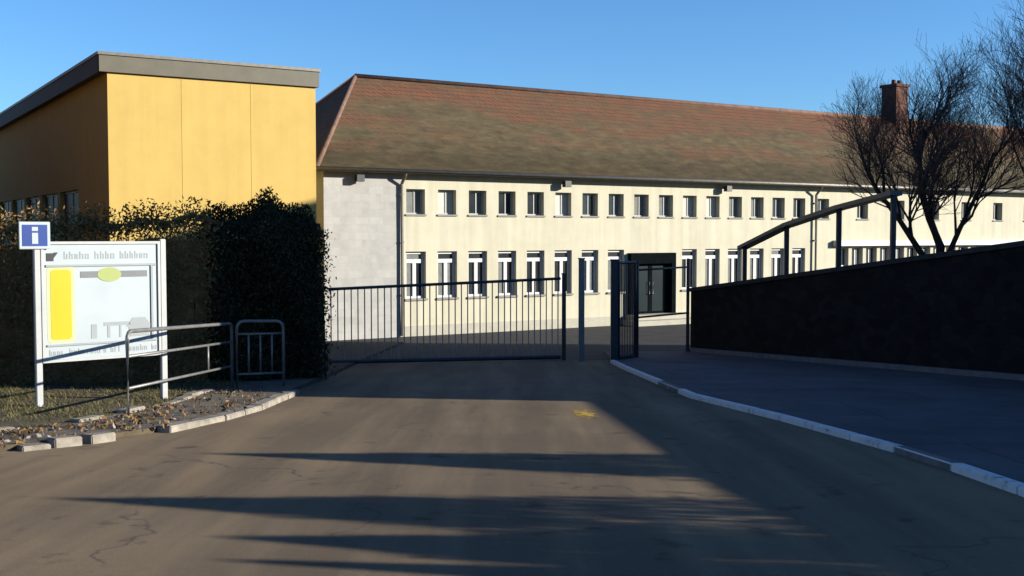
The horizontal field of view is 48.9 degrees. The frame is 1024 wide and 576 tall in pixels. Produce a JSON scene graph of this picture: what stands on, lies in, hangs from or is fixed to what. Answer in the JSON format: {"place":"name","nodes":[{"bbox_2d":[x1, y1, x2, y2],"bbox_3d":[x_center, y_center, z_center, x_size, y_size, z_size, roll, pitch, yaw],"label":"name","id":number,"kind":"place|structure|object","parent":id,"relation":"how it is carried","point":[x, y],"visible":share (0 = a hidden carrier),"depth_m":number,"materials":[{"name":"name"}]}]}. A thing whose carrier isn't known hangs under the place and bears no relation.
{"place":"outdoors","nodes":[
{"label":"outdoors","id":0,"kind":"place"},
{"bbox_2d":[0,377,319,444],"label":"footpath","id":1,"kind":"structure","parent":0,"point":[273,386],"depth_m":15.05,"materials":[{"name":"grey gravel"}]},
{"bbox_2d":[0,388,289,444],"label":"leaf litter","id":2,"kind":"object","parent":1,"relation":"on","point":[24,431],"visible":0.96,"depth_m":13.60,"materials":[{"name":"plant"}]},
{"bbox_2d":[125,322,233,415],"bbox_3d":[-4.710,1.143,16.323,0.054,1.460,4.558,0,3,2],"label":"guard rail","id":3,"kind":"object","parent":1,"relation":"on","point":[151,329],"visible":0.93,"depth_m":15.85,"materials":[{"name":"metal"}]},
{"bbox_2d":[235,319,284,388],"bbox_3d":[-4.160,1.142,18.625,0.843,1.269,0.054,-2,3,-30],"label":"guard rail","id":4,"kind":"object","parent":1,"relation":"on","point":[282,333],"visible":0.95,"depth_m":18.61,"materials":[{"name":"metal"}]},
{"bbox_2d":[0,342,402,451],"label":"verge","id":5,"kind":"structure","parent":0,"point":[339,367],"depth_m":17.03,"materials":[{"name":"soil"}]},
{"bbox_2d":[32,239,167,406],"bbox_3d":[-5.820,0.470,16.015,1.867,2.724,0.090,-2,4,-40],"label":"notice board","id":6,"kind":"object","parent":5,"relation":"on","point":[94,300],"visible":0.98,"depth_m":15.94,"materials":[{"name":"white paint"}]},
{"bbox_2d":[18,222,49,248],"bbox_3d":[-6.490,-0.715,15.310,0.410,0.370,0.045,-2,4,-40],"label":"information sign","id":7,"kind":"object","parent":6,"relation":"attached to","point":[34,235],"visible":1,"depth_m":15.29,"materials":[{"name":"blue metal"}]},
{"bbox_2d":[0,389,214,430],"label":"path edging","id":8,"kind":"object","parent":5,"relation":"on","point":[190,395],"visible":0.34,"depth_m":14.71,"materials":[{"name":"stone"}]},
{"bbox_2d":[0,196,229,386],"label":"hedge","id":9,"kind":"object","parent":5,"relation":"on","point":[188,280],"visible":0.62,"depth_m":19.60,"materials":[{"name":"green plant"}]},
{"bbox_2d":[190,186,339,381],"bbox_3d":[-4.654,-0.068,21.053,2.792,3.692,2.528,-1,3,-22],"label":"hedge","id":10,"kind":"object","parent":5,"relation":"on","point":[271,269],"visible":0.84,"depth_m":20.35,"materials":[{"name":"green plant"}]},
{"bbox_2d":[326,324,690,359],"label":"school yard","id":11,"kind":"structure","parent":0,"point":[651,338],"depth_m":37.87,"materials":[{"name":"grey asphalt"}]},
{"bbox_2d":[0,51,320,245],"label":"hall building","id":12,"kind":"structure","parent":11,"relation":"on","point":[116,131],"depth_m":31.65,"materials":[{"name":"yellow paint"}]},
{"bbox_2d":[3,201,11,244],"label":"window","id":13,"kind":"structure","parent":12,"relation":"in","point":[6,205],"depth_m":46.06,"materials":[{"name":"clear glass"}]},
{"bbox_2d":[15,199,24,239],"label":"window","id":14,"kind":"structure","parent":12,"relation":"in","point":[18,203],"depth_m":43.47,"materials":[{"name":"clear glass"}]},
{"bbox_2d":[29,196,39,221],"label":"window","id":15,"kind":"structure","parent":12,"relation":"in","point":[35,200],"depth_m":40.54,"materials":[{"name":"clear glass"}]},
{"bbox_2d":[45,193,57,241],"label":"window","id":16,"kind":"structure","parent":12,"relation":"in","point":[51,200],"depth_m":37.62,"materials":[{"name":"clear glass"}]},
{"bbox_2d":[63,190,78,240],"bbox_3d":[-13.474,-2.107,34.632,0.060,1.750,2.900,-2,3,-32],"label":"window","id":17,"kind":"structure","parent":12,"relation":"in","point":[71,198],"depth_m":34.86,"materials":[{"name":"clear glass"}]},
{"bbox_2d":[561,273,566,359],"bbox_3d":[1.270,0.755,27.567,0.130,2.235,0.130,0,3,0],"label":"gate post","id":18,"kind":"object","parent":11,"relation":"on","point":[563,316],"visible":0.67,"depth_m":27.51,"materials":[{"name":"metal"}]},
{"bbox_2d":[328,277,560,363],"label":"sliding gate","id":19,"kind":"structure","parent":18,"relation":"attached to","point":[442,359],"depth_m":26.49,"materials":[{"name":"metal"}]},
{"bbox_2d":[636,258,689,356],"bbox_3d":[3.921,0.609,29.097,0.070,2.689,3.226,2,3,32],"label":"boundary fence","id":20,"kind":"object","parent":11,"relation":"on","point":[687,267],"visible":0.7,"depth_m":29.56,"materials":[{"name":"metal"}]},
{"bbox_2d":[0,360,1023,575],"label":"road","id":21,"kind":"structure","parent":0,"point":[492,468],"depth_m":9.05,"materials":[{"name":"grey asphalt"}]},
{"bbox_2d":[17,390,299,451],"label":"kerb","id":22,"kind":"structure","parent":21,"relation":"on","point":[96,437],"depth_m":13.18,"materials":[{"name":"concrete"}]},
{"bbox_2d":[578,258,584,360],"bbox_3d":[1.680,0.572,27.258,0.170,2.599,0.170,0,3,0],"label":"gate post","id":23,"kind":"object","parent":21,"relation":"on","point":[581,286],"visible":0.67,"depth_m":27.19,"materials":[{"name":"metal"}]},
{"bbox_2d":[574,409,597,418],"bbox_3d":[0.980,1.685,15.097,0.440,0.077,1.427,0,3,0],"label":"road marking","id":24,"kind":"object","parent":21,"relation":"on","point":[584,413],"visible":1,"depth_m":15.12,"materials":[{"name":"yellow paint"}]},
{"bbox_2d":[610,259,618,359],"bbox_3d":[2.420,0.594,26.659,0.200,2.546,0.200,0,3,0],"label":"gate post","id":25,"kind":"object","parent":21,"relation":"on","point":[614,314],"visible":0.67,"depth_m":26.57,"materials":[{"name":"metal"}]},
{"bbox_2d":[618,261,636,358],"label":"pedestrian gate","id":26,"kind":"structure","parent":25,"relation":"attached to","point":[634,315],"depth_m":27.25,"materials":[{"name":"metal"}]},
{"bbox_2d":[610,360,1023,496],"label":"kerb","id":27,"kind":"structure","parent":21,"relation":"on","point":[993,479],"depth_m":12.07,"materials":[{"name":"white paint"}]},
{"bbox_2d":[0,0,1023,125],"label":"sky","id":28,"kind":"structure","parent":0,"point":[785,54],"materials":[{"name":"blue"}]},
{"bbox_2d":[315,74,1023,340],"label":"school building","id":29,"kind":"structure","parent":0,"point":[419,181],"depth_m":45.52,"materials":[{"name":"paint"}]},
{"bbox_2d":[405,189,426,215],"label":"window","id":30,"kind":"structure","parent":29,"relation":"in","point":[413,197],"depth_m":40.99,"materials":[{"name":"grey glass"}]},
{"bbox_2d":[405,251,427,300],"bbox_3d":[-3.526,-0.436,40.969,0.920,1.780,0.290,-2,3,-32],"label":"window","id":31,"kind":"structure","parent":29,"relation":"in","point":[414,260],"depth_m":41.03,"materials":[{"name":"white paint"}]},
{"bbox_2d":[437,190,457,215],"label":"window","id":32,"kind":"structure","parent":29,"relation":"in","point":[445,197],"depth_m":41.68,"materials":[{"name":"white glass"}]},
{"bbox_2d":[437,251,458,299],"bbox_3d":[-2.427,-0.468,41.652,0.920,1.780,0.290,-2,3,-32],"label":"window","id":33,"kind":"structure","parent":29,"relation":"in","point":[446,259],"depth_m":41.72,"materials":[{"name":"white paint"}]},
{"bbox_2d":[468,191,487,216],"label":"window","id":34,"kind":"structure","parent":29,"relation":"in","point":[475,197],"depth_m":42.36,"materials":[{"name":"glass"}]},
{"bbox_2d":[468,251,488,298],"bbox_3d":[-1.325,-0.501,42.339,0.920,1.780,0.290,-2,3,-32],"label":"window","id":35,"kind":"structure","parent":29,"relation":"in","point":[476,259],"depth_m":42.39,"materials":[{"name":"white paint"}]},
{"bbox_2d":[498,191,516,216],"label":"window","id":36,"kind":"structure","parent":29,"relation":"in","point":[505,198],"depth_m":43.05,"materials":[{"name":"grey paint"}]},
{"bbox_2d":[497,251,517,297],"bbox_3d":[-0.227,-0.534,43.019,0.920,1.780,0.290,-2,3,-32],"label":"window","id":37,"kind":"structure","parent":29,"relation":"in","point":[505,259],"depth_m":43.09,"materials":[{"name":"white paint"}]},
{"bbox_2d":[527,192,544,216],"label":"window","id":38,"kind":"structure","parent":29,"relation":"in","point":[533,198],"depth_m":43.74,"materials":[{"name":"glass"}]},
{"bbox_2d":[526,250,545,296],"bbox_3d":[0.876,-0.567,43.710,0.920,1.780,0.290,-2,3,-32],"label":"window","id":39,"kind":"structure","parent":29,"relation":"in","point":[534,258],"depth_m":43.78,"materials":[{"name":"white paint"}]},
{"bbox_2d":[554,193,572,216],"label":"window","id":40,"kind":"structure","parent":29,"relation":"in","point":[561,199],"depth_m":44.43,"materials":[{"name":"white glass"}]},
{"bbox_2d":[553,250,573,295],"bbox_3d":[1.976,-0.599,44.393,0.920,1.780,0.290,-2,3,-32],"label":"window","id":41,"kind":"structure","parent":29,"relation":"in","point":[562,257],"depth_m":44.46,"materials":[{"name":"white paint"}]},
{"bbox_2d":[582,193,598,217],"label":"window","id":42,"kind":"structure","parent":29,"relation":"in","point":[588,199],"depth_m":45.11,"materials":[{"name":"grey paint"}]},
{"bbox_2d":[582,250,599,294],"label":"window","id":43,"kind":"structure","parent":29,"relation":"in","point":[589,255],"depth_m":45.22,"materials":[{"name":"white paint"}]},
{"bbox_2d":[608,194,624,217],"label":"window","id":44,"kind":"structure","parent":29,"relation":"in","point":[614,199],"depth_m":45.80,"materials":[{"name":"glass"}]},
{"bbox_2d":[607,250,625,293],"bbox_3d":[4.178,-0.665,45.766,0.920,1.780,0.290,-2,3,-32],"label":"window","id":45,"kind":"structure","parent":29,"relation":"in","point":[612,254],"depth_m":45.80,"materials":[{"name":"white paint"}]},
{"bbox_2d":[633,195,649,217],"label":"window","id":46,"kind":"structure","parent":29,"relation":"in","point":[639,200],"depth_m":46.50,"materials":[{"name":"grey glass"}]},
{"bbox_2d":[639,263,667,313],"bbox_3d":[5.737,0.022,46.694,1.930,2.080,0.143,-2,3,-32],"label":"door","id":47,"kind":"structure","parent":29,"relation":"in","point":[653,284],"depth_m":46.82,"materials":[{"name":"black paint"}]},
{"bbox_2d":[658,195,673,217],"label":"window","id":48,"kind":"structure","parent":29,"relation":"in","point":[664,200],"depth_m":47.19,"materials":[{"name":"grey paint"}]},
{"bbox_2d":[681,249,694,290],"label":"window","id":49,"kind":"structure","parent":29,"relation":"in","point":[686,253],"depth_m":47.91,"materials":[{"name":"white paint"}]},
{"bbox_2d":[682,196,697,218],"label":"window","id":50,"kind":"structure","parent":29,"relation":"in","point":[687,200],"depth_m":47.85,"materials":[{"name":"grey paint"}]},
{"bbox_2d":[705,249,717,285],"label":"window","id":51,"kind":"structure","parent":29,"relation":"in","point":[710,254],"depth_m":48.58,"materials":[{"name":"white paint"}]},
{"bbox_2d":[705,196,720,218],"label":"window","id":52,"kind":"structure","parent":29,"relation":"in","point":[710,200],"depth_m":48.54,"materials":[{"name":"grey paint"}]},
{"bbox_2d":[728,249,739,281],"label":"window","id":53,"kind":"structure","parent":29,"relation":"in","point":[733,254],"depth_m":49.29,"materials":[{"name":"white paint"}]},
{"bbox_2d":[728,197,742,218],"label":"window","id":54,"kind":"structure","parent":29,"relation":"in","point":[733,201],"depth_m":49.25,"materials":[{"name":"grey paint"}]},
{"bbox_2d":[750,248,760,278],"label":"window","id":55,"kind":"structure","parent":29,"relation":"in","point":[755,254],"depth_m":49.95,"materials":[{"name":"white paint"}]},
{"bbox_2d":[750,197,764,218],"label":"window","id":56,"kind":"structure","parent":29,"relation":"in","point":[755,201],"depth_m":49.94,"materials":[{"name":"grey paint"}]},
{"bbox_2d":[771,248,781,275],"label":"window","id":57,"kind":"structure","parent":29,"relation":"in","point":[776,253],"depth_m":50.63,"materials":[{"name":"white paint"}]},
{"bbox_2d":[772,198,785,218],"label":"window","id":58,"kind":"structure","parent":29,"relation":"in","point":[776,203],"depth_m":50.63,"materials":[{"name":"grey paint"}]},
{"bbox_2d":[793,198,801,218],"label":"window","id":59,"kind":"structure","parent":29,"relation":"in","point":[797,202],"depth_m":51.33,"materials":[{"name":"grey paint"}]},
{"bbox_2d":[792,248,802,272],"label":"window","id":60,"kind":"structure","parent":29,"relation":"in","point":[797,253],"depth_m":51.33,"materials":[{"name":"white paint"}]},
{"bbox_2d":[817,199,829,219],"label":"window","id":61,"kind":"structure","parent":29,"relation":"in","point":[821,202],"depth_m":52.10,"materials":[{"name":"grey paint"}]},
{"bbox_2d":[841,247,845,265],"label":"window","id":62,"kind":"structure","parent":29,"relation":"in","point":[843,249],"depth_m":52.98,"materials":[{"name":"white paint"}]},
{"bbox_2d":[852,247,859,264],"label":"window","id":63,"kind":"structure","parent":29,"relation":"in","point":[855,250],"depth_m":53.44,"materials":[{"name":"white paint"}]},
{"bbox_2d":[856,205,868,219],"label":"window","id":64,"kind":"structure","parent":29,"relation":"in","point":[860,210],"depth_m":53.55,"materials":[{"name":"grey paint"}]},
{"bbox_2d":[866,247,873,262],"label":"window","id":65,"kind":"structure","parent":29,"relation":"in","point":[869,250],"depth_m":53.95,"materials":[{"name":"white paint"}]},
{"bbox_2d":[880,247,887,260],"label":"window","id":66,"kind":"structure","parent":29,"relation":"in","point":[883,250],"depth_m":54.46,"materials":[{"name":"white paint"}]},
{"bbox_2d":[896,247,900,257],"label":"window","id":67,"kind":"structure","parent":29,"relation":"in","point":[898,249],"depth_m":55.02,"materials":[{"name":"white paint"}]},
{"bbox_2d":[907,247,914,256],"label":"window","id":68,"kind":"structure","parent":29,"relation":"in","point":[910,250],"depth_m":55.50,"materials":[{"name":"white paint"}]},
{"bbox_2d":[921,247,927,253],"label":"window","id":69,"kind":"structure","parent":29,"relation":"in","point":[925,249],"depth_m":56.08,"materials":[{"name":"grey glass"}]},
{"bbox_2d":[961,202,971,220],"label":"window","id":70,"kind":"structure","parent":29,"relation":"in","point":[963,205],"depth_m":57.57,"materials":[{"name":"grey paint"}]},
{"bbox_2d":[993,203,1002,221],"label":"window","id":71,"kind":"structure","parent":29,"relation":"in","point":[995,205],"depth_m":58.99,"materials":[{"name":"grey paint"}]},
{"bbox_2d":[604,351,1023,482],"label":"pavement","id":72,"kind":"structure","parent":0,"point":[977,422],"depth_m":16.83,"materials":[{"name":"grey asphalt"}]},
{"bbox_3d":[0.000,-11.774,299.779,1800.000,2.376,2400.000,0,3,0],"label":"ground","id":73,"kind":"structure","parent":0,"visible":0},
{"bbox_2d":[685,240,1023,380],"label":"retaining wall","id":74,"kind":"structure","parent":73,"relation":"on","point":[957,312],"depth_m":23.54,"materials":[{"name":"stone"}]},
{"bbox_2d":[737,190,902,279],"bbox_3d":[6.924,-1.074,26.025,0.328,2.149,5.559,-1,3,-23],"label":"handrail","id":75,"kind":"object","parent":74,"relation":"on","point":[838,209],"visible":0.91,"depth_m":25.13,"materials":[{"name":"metal"}]},
{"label":"terrain","id":76,"kind":"structure","parent":0,"visible":0},
{"bbox_2d":[807,28,1023,254],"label":"tree","id":77,"kind":"object","parent":76,"relation":"on","point":[928,201],"visible":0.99,"depth_m":25.27,"materials":[{"name":"brown plant"}]},
{"bbox_2d":[957,0,1023,173],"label":"tree","id":78,"kind":"object","parent":76,"relation":"on","point":[1016,54],"visible":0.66,"depth_m":25.83,"materials":[{"name":"brown plant"}]}
]}

